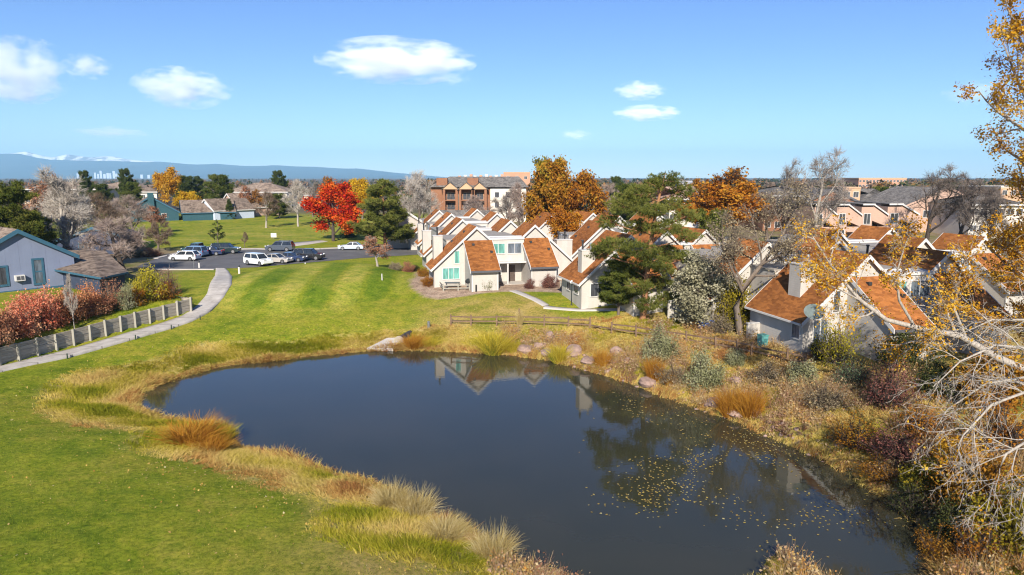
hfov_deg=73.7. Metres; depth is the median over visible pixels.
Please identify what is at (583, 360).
boulder
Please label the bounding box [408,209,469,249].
townhouse
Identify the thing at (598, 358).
grass clump
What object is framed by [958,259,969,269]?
window
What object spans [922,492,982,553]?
shrub
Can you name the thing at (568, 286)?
window
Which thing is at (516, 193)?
tree
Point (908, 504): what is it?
shrub
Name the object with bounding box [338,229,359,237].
shrub
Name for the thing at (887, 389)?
shrub
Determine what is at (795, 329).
window
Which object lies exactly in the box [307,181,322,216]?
tree
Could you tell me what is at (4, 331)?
shrub
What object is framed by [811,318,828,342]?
window
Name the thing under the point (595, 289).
window
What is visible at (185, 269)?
kerb
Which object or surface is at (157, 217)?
tree
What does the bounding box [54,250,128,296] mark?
garage wing
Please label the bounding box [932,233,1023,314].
townhouse
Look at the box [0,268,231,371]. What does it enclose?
cart path
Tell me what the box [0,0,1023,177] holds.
sky
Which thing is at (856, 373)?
shrub
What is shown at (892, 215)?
window
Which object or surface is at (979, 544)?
shrub
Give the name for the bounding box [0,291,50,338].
shrub
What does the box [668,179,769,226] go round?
tree
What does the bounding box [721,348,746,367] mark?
shrub
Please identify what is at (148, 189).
apartment block
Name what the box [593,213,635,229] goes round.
townhouse
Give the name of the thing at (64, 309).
shrub
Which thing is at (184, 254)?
parked car
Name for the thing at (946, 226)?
apartment block
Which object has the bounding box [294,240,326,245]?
cart path
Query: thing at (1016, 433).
shrub
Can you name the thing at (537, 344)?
boulder
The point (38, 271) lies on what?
window
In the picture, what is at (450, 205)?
window
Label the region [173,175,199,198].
pine tree
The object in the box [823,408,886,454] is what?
shrub
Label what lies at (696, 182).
tree
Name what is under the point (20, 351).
fence
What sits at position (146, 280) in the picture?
shrub
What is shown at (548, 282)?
shrub
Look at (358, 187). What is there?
tree
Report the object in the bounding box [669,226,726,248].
townhouse
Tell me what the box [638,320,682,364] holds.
shrub
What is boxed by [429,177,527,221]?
apartment block
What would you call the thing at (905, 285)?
window
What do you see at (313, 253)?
parked suv
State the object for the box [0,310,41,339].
shrub
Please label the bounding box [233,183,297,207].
apartment block
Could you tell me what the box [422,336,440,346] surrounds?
grass clump
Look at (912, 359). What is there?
shrub
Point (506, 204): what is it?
tree
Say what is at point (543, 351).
boulder
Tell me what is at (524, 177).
office block
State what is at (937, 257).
townhouse
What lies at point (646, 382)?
boulder
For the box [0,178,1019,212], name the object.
woodland
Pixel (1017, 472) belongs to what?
shrub
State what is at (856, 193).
apartment block
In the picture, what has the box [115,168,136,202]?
pine tree
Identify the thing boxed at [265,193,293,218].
pine tree
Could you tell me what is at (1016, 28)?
cottonwood tree
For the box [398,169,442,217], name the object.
tree
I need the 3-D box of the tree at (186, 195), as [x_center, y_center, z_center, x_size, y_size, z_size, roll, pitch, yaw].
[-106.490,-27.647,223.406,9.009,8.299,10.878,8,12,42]
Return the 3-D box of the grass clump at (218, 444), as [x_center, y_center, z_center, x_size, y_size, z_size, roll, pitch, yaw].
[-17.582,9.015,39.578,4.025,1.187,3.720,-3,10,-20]
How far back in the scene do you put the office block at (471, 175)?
343.49 m
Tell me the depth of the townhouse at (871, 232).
82.45 m
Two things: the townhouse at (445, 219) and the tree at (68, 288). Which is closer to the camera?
the tree at (68, 288)
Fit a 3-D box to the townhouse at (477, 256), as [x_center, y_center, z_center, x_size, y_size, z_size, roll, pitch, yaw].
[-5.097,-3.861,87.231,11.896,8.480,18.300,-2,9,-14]
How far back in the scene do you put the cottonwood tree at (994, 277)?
44.00 m
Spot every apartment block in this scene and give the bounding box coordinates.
[25,182,120,208]
[106,182,146,188]
[140,185,176,208]
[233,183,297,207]
[299,187,326,205]
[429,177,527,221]
[654,186,697,227]
[737,185,805,230]
[827,186,860,199]
[860,189,879,199]
[930,194,1023,236]
[959,185,1023,217]
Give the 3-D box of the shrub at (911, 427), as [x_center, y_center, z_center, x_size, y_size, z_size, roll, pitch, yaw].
[23.159,7.211,38.117,3.390,3.427,4.276,6,11,34]
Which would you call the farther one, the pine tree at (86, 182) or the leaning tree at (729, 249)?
the pine tree at (86, 182)
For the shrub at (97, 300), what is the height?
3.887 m
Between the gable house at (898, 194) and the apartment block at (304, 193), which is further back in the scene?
the apartment block at (304, 193)
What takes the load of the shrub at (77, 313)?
on the ground at (304, 300)
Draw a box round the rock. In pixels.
[367,330,411,350]
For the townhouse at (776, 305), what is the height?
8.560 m
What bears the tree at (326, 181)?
on the ground at (304, 300)
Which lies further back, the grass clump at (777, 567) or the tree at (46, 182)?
the tree at (46, 182)
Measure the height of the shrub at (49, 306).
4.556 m
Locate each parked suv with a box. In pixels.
[243,252,272,265]
[265,240,294,251]
[293,248,324,259]
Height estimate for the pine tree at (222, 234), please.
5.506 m
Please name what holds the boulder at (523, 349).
on the ground at (304, 300)
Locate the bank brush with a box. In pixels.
[479,314,1023,574]
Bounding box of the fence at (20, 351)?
[0,296,192,365]
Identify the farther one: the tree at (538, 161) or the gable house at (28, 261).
the tree at (538, 161)
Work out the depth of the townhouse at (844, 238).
79.61 m
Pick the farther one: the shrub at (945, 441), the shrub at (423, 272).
the shrub at (423, 272)
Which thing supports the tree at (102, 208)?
on the ground at (304, 300)
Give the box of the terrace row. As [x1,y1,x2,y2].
[782,200,919,237]
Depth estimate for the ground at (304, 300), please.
41.89 m
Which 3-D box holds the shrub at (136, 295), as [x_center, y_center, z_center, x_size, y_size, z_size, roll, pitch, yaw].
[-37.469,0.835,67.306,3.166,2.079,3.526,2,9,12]
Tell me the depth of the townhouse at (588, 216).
115.50 m
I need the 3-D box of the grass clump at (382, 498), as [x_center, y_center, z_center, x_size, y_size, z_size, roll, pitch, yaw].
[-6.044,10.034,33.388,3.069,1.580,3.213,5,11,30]
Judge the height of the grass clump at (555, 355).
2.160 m
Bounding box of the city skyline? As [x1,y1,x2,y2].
[76,171,150,177]
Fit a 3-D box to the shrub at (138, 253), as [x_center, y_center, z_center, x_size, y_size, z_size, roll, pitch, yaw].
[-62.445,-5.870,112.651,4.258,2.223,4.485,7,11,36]
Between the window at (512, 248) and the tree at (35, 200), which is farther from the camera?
the tree at (35, 200)
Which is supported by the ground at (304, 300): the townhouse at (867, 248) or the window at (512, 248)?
the townhouse at (867, 248)
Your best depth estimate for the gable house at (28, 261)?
71.60 m
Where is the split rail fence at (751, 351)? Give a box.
[450,308,806,363]
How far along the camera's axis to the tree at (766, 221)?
120.99 m
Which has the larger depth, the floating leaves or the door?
the door
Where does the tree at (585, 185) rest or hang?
on the ground at (304, 300)
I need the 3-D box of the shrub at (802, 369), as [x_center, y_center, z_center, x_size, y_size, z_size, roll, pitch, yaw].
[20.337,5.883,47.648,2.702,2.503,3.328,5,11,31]
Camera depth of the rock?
66.19 m
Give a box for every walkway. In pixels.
[510,290,548,305]
[543,304,666,310]
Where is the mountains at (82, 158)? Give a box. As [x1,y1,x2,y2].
[8,152,153,161]
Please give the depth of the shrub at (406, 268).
94.29 m
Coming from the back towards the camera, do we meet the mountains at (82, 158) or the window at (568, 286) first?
the mountains at (82, 158)
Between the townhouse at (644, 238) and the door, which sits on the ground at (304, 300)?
the townhouse at (644, 238)
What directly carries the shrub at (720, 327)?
on the ground at (304, 300)
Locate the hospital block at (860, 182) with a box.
[842,178,906,187]
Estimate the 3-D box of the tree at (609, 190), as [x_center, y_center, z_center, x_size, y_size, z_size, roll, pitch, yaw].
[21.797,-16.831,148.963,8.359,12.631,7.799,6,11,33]
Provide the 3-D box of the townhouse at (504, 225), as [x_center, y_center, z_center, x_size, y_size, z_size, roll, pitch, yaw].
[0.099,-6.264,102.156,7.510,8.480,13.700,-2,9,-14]
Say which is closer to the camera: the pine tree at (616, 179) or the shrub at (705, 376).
the shrub at (705, 376)
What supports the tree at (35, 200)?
on the ground at (304, 300)
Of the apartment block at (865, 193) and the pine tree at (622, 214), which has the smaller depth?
the pine tree at (622, 214)
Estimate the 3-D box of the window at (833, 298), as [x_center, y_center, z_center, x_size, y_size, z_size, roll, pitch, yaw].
[24.948,1.091,52.497,0.730,1.830,0.110,-2,9,-14]
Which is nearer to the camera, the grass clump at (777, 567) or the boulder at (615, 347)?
the grass clump at (777, 567)
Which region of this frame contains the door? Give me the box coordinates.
[509,265,514,280]
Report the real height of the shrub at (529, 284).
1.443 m
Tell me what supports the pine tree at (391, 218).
on the ground at (304, 300)
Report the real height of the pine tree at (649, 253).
14.522 m
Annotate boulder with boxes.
[517,344,533,353]
[533,342,545,349]
[541,348,552,356]
[546,331,553,337]
[565,344,581,357]
[580,356,593,364]
[610,346,622,354]
[638,376,655,387]
[704,397,717,408]
[727,407,741,417]
[730,376,741,383]
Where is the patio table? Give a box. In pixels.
[445,282,460,289]
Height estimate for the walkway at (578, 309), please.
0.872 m
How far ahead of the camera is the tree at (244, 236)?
128.07 m
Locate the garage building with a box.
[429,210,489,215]
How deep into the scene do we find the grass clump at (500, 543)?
28.75 m
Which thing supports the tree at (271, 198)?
on the ground at (304, 300)
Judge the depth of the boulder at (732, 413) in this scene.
46.26 m
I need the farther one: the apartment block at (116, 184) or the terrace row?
the apartment block at (116, 184)
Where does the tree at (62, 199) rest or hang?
on the ground at (304, 300)
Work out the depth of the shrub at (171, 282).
76.64 m
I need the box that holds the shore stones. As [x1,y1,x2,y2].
[538,337,964,573]
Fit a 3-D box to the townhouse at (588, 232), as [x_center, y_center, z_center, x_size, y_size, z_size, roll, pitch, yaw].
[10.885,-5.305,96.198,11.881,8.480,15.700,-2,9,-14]
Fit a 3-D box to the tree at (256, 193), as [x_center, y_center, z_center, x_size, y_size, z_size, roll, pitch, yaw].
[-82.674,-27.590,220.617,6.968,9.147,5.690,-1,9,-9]
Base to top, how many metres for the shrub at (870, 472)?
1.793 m
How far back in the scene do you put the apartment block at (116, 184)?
285.77 m
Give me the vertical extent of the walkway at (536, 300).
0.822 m
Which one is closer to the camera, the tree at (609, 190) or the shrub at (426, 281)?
the shrub at (426, 281)
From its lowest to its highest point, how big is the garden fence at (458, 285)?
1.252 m
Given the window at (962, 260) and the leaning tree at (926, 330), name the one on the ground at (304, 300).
the leaning tree at (926, 330)
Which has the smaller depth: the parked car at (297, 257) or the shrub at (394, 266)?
the shrub at (394, 266)
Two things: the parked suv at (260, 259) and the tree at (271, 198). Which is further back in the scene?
the tree at (271, 198)
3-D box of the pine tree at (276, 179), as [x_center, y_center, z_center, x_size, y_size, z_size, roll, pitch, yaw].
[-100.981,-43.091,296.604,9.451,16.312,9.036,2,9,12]
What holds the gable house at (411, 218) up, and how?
on the ground at (304, 300)
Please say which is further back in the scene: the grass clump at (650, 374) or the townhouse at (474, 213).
the townhouse at (474, 213)
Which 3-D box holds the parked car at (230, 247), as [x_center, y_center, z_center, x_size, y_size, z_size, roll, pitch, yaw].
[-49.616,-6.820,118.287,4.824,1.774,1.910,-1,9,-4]
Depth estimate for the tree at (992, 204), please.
103.22 m
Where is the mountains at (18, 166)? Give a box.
[0,154,447,177]
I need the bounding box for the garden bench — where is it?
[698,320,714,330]
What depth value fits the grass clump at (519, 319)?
67.54 m
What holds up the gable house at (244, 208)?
on the ground at (304, 300)
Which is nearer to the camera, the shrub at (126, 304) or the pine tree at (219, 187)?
the shrub at (126, 304)
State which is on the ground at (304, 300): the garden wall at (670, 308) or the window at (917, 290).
the garden wall at (670, 308)
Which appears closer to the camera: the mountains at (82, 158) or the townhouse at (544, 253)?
the townhouse at (544, 253)
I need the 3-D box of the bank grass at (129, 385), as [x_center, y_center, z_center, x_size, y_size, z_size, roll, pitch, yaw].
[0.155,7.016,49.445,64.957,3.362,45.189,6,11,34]
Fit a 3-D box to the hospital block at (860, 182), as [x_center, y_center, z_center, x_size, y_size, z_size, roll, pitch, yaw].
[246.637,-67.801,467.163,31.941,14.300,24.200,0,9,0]
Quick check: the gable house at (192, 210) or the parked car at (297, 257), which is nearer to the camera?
the parked car at (297, 257)
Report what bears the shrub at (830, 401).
on the ground at (304, 300)
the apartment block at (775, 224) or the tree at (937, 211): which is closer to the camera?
the tree at (937, 211)
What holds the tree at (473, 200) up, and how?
on the ground at (304, 300)
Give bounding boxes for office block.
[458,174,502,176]
[503,172,529,191]
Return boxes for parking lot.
[137,248,417,268]
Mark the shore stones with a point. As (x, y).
(765, 435)
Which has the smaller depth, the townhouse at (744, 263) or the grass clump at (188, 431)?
the grass clump at (188, 431)
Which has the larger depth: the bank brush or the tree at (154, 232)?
the tree at (154, 232)
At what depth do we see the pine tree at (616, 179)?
236.81 m
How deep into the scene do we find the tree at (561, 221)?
102.30 m
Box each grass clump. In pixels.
[140,407,241,446]
[178,428,244,453]
[209,419,241,440]
[359,476,416,508]
[386,481,452,517]
[397,331,434,349]
[414,510,472,544]
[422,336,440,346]
[459,515,529,564]
[464,327,521,355]
[506,338,520,352]
[515,306,523,327]
[542,341,573,363]
[587,345,614,368]
[641,351,667,381]
[661,372,679,386]
[706,382,752,418]
[727,381,777,419]
[765,556,801,573]
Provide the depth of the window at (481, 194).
202.35 m
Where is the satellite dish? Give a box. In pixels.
[804,304,823,319]
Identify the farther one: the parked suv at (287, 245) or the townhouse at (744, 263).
the parked suv at (287, 245)
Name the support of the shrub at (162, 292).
on the ground at (304, 300)
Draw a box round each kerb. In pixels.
[152,269,214,269]
[153,246,379,258]
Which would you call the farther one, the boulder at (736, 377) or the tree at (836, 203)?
the tree at (836, 203)
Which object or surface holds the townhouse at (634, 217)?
on the ground at (304, 300)
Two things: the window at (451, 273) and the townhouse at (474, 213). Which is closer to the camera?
the window at (451, 273)
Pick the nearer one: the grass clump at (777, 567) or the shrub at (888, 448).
the grass clump at (777, 567)
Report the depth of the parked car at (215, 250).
114.72 m
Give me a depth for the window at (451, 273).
82.83 m
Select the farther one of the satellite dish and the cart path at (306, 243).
the cart path at (306, 243)
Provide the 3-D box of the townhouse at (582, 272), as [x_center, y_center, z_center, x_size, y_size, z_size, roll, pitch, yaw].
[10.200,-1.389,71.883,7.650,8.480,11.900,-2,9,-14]
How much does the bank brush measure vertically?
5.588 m
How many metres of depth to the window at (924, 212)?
163.55 m
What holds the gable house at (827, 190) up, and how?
on the ground at (304, 300)
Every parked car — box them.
[168,250,200,260]
[177,246,208,255]
[207,246,224,255]
[210,243,240,253]
[266,253,292,263]
[282,252,307,261]
[338,241,364,249]
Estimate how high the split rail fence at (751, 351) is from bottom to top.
2.354 m
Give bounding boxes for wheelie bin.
[757,333,768,346]
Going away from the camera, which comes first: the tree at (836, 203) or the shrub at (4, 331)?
the shrub at (4, 331)
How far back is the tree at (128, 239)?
91.63 m
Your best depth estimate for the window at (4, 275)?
70.03 m
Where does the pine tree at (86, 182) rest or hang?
on the ground at (304, 300)
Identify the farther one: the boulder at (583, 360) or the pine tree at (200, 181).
the pine tree at (200, 181)
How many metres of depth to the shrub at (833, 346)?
49.68 m
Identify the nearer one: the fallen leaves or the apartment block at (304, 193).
the fallen leaves
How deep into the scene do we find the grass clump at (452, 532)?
30.23 m
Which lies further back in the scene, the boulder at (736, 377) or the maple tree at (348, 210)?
the maple tree at (348, 210)
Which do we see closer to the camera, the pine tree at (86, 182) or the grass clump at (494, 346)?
the grass clump at (494, 346)
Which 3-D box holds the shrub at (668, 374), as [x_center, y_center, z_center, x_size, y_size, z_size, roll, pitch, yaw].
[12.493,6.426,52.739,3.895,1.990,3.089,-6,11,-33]
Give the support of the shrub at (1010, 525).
on the ground at (304, 300)
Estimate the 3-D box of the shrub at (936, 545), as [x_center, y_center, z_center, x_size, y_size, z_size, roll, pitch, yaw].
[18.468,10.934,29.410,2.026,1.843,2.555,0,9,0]
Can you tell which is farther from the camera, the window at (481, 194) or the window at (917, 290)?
the window at (481, 194)
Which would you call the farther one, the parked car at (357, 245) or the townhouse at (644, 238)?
the parked car at (357, 245)
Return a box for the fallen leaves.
[0,309,752,574]
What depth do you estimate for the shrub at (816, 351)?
51.59 m
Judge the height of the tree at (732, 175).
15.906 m
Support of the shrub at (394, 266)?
on the ground at (304, 300)
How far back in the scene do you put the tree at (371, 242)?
93.03 m
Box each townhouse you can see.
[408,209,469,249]
[414,212,487,256]
[419,217,491,267]
[425,223,525,291]
[463,208,484,219]
[480,211,501,227]
[491,218,517,233]
[511,222,572,286]
[527,211,584,240]
[557,230,667,316]
[559,220,627,259]
[574,210,595,221]
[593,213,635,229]
[627,227,691,298]
[629,212,670,225]
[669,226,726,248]
[672,237,795,321]
[744,245,939,362]
[765,227,878,247]
[795,237,859,252]
[847,234,972,271]
[848,225,898,240]
[868,243,1014,354]
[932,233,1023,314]
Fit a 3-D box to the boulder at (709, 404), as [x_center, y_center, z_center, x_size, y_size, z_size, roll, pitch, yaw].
[14.474,8.287,48.459,1.726,0.918,1.362,-2,8,9]
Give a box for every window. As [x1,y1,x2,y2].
[0,265,9,286]
[31,258,45,284]
[78,243,87,249]
[442,267,459,279]
[447,192,454,199]
[447,203,454,209]
[454,250,459,263]
[463,192,470,199]
[476,192,483,199]
[493,243,504,253]
[507,242,521,253]
[566,281,570,290]
[574,284,578,294]
[590,283,602,296]
[790,323,800,340]
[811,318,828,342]
[831,290,841,313]
[839,213,845,224]
[863,213,870,223]
[889,213,898,223]
[900,280,907,292]
[909,279,930,297]
[923,210,929,217]
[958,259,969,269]
[969,225,976,231]
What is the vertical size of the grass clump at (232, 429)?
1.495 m
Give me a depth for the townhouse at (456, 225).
98.40 m
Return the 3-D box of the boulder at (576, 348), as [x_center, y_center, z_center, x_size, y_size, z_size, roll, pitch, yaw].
[5.460,5.726,61.471,1.626,1.172,1.655,-5,10,-26]
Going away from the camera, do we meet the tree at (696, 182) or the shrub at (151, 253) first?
the shrub at (151, 253)
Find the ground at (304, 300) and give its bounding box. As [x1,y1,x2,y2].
[0,178,1023,574]
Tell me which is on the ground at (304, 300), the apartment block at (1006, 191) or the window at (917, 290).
the apartment block at (1006, 191)
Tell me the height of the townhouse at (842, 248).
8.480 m
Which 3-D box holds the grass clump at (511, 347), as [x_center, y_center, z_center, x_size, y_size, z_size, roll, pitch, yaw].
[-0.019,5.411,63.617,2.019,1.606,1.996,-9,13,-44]
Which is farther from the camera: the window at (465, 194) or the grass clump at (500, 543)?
the window at (465, 194)
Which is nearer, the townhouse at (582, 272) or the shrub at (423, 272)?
the townhouse at (582, 272)
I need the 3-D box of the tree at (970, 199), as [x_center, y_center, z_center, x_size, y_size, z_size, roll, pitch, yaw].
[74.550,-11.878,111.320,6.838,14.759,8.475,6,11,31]
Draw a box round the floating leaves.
[586,392,912,556]
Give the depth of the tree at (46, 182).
202.90 m
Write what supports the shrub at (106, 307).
on the ground at (304, 300)
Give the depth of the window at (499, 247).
84.19 m
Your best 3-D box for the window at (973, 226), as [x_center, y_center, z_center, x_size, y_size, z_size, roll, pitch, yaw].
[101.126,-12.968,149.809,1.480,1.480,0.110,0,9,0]
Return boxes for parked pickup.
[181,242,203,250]
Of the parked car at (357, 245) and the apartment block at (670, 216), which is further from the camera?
the apartment block at (670, 216)
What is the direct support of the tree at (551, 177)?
on the ground at (304, 300)
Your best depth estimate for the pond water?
40.12 m
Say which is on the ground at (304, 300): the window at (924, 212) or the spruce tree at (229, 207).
the spruce tree at (229, 207)
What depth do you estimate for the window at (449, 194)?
202.40 m
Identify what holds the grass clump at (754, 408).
on the ground at (304, 300)
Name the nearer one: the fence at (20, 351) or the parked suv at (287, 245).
the fence at (20, 351)
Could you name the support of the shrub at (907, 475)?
on the ground at (304, 300)
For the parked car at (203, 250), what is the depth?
112.19 m
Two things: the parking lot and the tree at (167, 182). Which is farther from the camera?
the tree at (167, 182)
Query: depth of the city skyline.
9376.94 m
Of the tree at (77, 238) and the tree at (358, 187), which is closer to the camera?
the tree at (77, 238)
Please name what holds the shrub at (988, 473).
on the ground at (304, 300)
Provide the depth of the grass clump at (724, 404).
46.70 m
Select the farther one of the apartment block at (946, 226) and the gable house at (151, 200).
the gable house at (151, 200)
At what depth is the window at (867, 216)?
128.00 m
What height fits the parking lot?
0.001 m
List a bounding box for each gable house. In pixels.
[0,227,79,292]
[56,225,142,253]
[125,193,179,221]
[179,199,235,220]
[202,198,254,219]
[224,192,278,215]
[387,212,421,247]
[794,188,856,201]
[863,186,963,231]
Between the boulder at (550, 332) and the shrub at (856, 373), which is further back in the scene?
the boulder at (550, 332)
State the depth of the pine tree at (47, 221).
92.34 m
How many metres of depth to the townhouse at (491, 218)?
115.20 m
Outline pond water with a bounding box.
[136,350,936,574]
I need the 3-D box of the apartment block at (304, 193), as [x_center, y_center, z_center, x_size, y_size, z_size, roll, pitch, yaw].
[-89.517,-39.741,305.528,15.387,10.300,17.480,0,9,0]
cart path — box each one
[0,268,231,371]
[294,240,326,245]
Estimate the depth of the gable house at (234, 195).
220.08 m
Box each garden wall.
[667,300,687,317]
[746,322,760,337]
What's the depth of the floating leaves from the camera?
36.58 m
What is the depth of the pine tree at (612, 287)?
67.12 m
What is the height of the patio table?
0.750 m
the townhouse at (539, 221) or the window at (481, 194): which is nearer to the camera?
the townhouse at (539, 221)
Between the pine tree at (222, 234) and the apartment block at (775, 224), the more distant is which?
the apartment block at (775, 224)
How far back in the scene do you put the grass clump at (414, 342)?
65.15 m
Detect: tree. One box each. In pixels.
[0,180,57,241]
[18,181,55,215]
[25,163,98,246]
[33,173,57,197]
[40,212,65,248]
[62,214,151,268]
[63,273,77,328]
[72,191,127,227]
[76,170,93,205]
[90,184,114,213]
[104,194,153,229]
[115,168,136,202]
[118,181,143,207]
[141,218,173,250]
[143,206,166,229]
[151,165,181,203]
[171,190,200,206]
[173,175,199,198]
[192,175,207,199]
[200,174,234,198]
[208,219,225,242]
[225,199,235,218]
[239,185,254,198]
[241,231,248,247]
[247,189,263,205]
[255,190,280,227]
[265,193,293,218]
[269,170,288,186]
[280,179,310,225]
[298,179,364,240]
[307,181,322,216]
[319,176,333,203]
[345,177,417,250]
[348,177,381,218]
[361,234,392,266]
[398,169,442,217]
[462,194,495,210]
[490,187,522,221]
[508,180,525,225]
[517,154,580,222]
[532,155,563,209]
[544,203,582,239]
[564,169,609,215]
[584,170,705,320]
[597,182,618,214]
[597,253,643,314]
[608,175,622,196]
[611,183,653,219]
[666,246,746,325]
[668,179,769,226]
[683,165,761,239]
[686,176,703,191]
[694,207,729,240]
[699,172,830,334]
[741,191,800,241]
[773,158,804,233]
[780,210,1023,371]
[795,144,855,227]
[872,186,888,191]
[886,237,1023,554]
[909,163,966,240]
[935,202,1023,364]
[951,170,989,233]
[953,0,1023,315]
[953,185,1015,235]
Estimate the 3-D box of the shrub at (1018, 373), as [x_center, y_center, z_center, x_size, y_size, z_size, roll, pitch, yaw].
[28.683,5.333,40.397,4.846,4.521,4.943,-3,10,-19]
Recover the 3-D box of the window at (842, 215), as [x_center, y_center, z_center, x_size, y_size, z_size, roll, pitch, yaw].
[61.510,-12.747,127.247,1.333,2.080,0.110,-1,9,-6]
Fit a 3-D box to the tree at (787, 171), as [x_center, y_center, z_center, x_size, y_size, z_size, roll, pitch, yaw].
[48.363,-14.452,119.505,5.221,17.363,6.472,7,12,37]
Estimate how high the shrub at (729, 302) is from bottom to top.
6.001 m
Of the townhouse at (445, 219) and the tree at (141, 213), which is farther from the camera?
the tree at (141, 213)
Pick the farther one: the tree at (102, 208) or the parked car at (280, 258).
the tree at (102, 208)
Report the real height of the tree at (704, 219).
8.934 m
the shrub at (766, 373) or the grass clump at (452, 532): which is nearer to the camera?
the grass clump at (452, 532)
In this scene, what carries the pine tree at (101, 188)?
on the ground at (304, 300)
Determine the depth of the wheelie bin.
55.25 m
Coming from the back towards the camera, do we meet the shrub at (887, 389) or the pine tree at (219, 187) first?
the pine tree at (219, 187)
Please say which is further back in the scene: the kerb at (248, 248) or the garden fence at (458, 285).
the kerb at (248, 248)
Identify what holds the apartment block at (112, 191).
on the ground at (304, 300)
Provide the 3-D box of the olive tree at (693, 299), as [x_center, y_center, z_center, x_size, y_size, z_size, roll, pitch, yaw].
[17.703,0.117,62.405,7.237,7.730,7.391,2,9,14]
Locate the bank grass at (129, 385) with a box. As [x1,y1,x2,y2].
[27,313,1023,574]
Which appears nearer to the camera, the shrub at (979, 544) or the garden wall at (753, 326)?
the shrub at (979, 544)
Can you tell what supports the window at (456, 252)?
in the townhouse at (477, 256)
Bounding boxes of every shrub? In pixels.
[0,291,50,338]
[0,304,19,346]
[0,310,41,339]
[12,279,69,330]
[34,300,71,326]
[47,285,90,323]
[73,279,111,316]
[81,292,119,315]
[95,276,126,311]
[115,281,139,309]
[121,248,147,257]
[127,263,170,301]
[129,286,146,305]
[141,247,163,256]
[143,282,182,300]
[155,266,183,294]
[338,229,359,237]
[389,261,401,269]
[401,260,415,271]
[416,267,428,276]
[419,275,432,286]
[523,278,534,288]
[539,271,559,288]
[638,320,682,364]
[650,359,687,384]
[678,343,730,391]
[706,301,735,333]
[708,269,762,331]
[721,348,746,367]
[741,359,787,386]
[783,356,822,386]
[797,376,863,414]
[808,295,864,367]
[809,336,825,360]
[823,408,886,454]
[829,349,876,390]
[848,449,901,485]
[854,352,928,414]
[856,414,936,466]
[868,320,949,370]
[885,474,940,521]
[891,388,960,443]
[893,449,957,499]
[905,349,965,401]
[911,521,964,563]
[917,445,1017,521]
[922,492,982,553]
[926,430,992,466]
[935,346,1023,419]
[944,388,1023,462]
[947,514,1021,574]
[954,462,1023,564]
[987,456,1023,504]
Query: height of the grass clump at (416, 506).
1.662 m
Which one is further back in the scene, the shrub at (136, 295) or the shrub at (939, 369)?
the shrub at (136, 295)
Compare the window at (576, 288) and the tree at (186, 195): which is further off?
the tree at (186, 195)
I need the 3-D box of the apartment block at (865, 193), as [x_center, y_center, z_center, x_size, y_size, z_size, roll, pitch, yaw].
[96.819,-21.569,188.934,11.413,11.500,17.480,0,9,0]
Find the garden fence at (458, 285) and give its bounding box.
[439,282,469,290]
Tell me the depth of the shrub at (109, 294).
64.96 m
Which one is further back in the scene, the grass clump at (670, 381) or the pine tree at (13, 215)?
the pine tree at (13, 215)
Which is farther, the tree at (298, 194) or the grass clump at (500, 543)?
the tree at (298, 194)
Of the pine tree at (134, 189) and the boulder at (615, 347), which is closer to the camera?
the boulder at (615, 347)
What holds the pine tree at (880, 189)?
on the ground at (304, 300)
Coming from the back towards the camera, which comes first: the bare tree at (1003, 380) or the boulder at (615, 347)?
the boulder at (615, 347)
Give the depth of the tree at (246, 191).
219.12 m
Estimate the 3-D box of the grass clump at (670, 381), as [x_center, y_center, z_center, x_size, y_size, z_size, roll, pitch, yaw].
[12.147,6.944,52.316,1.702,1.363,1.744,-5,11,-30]

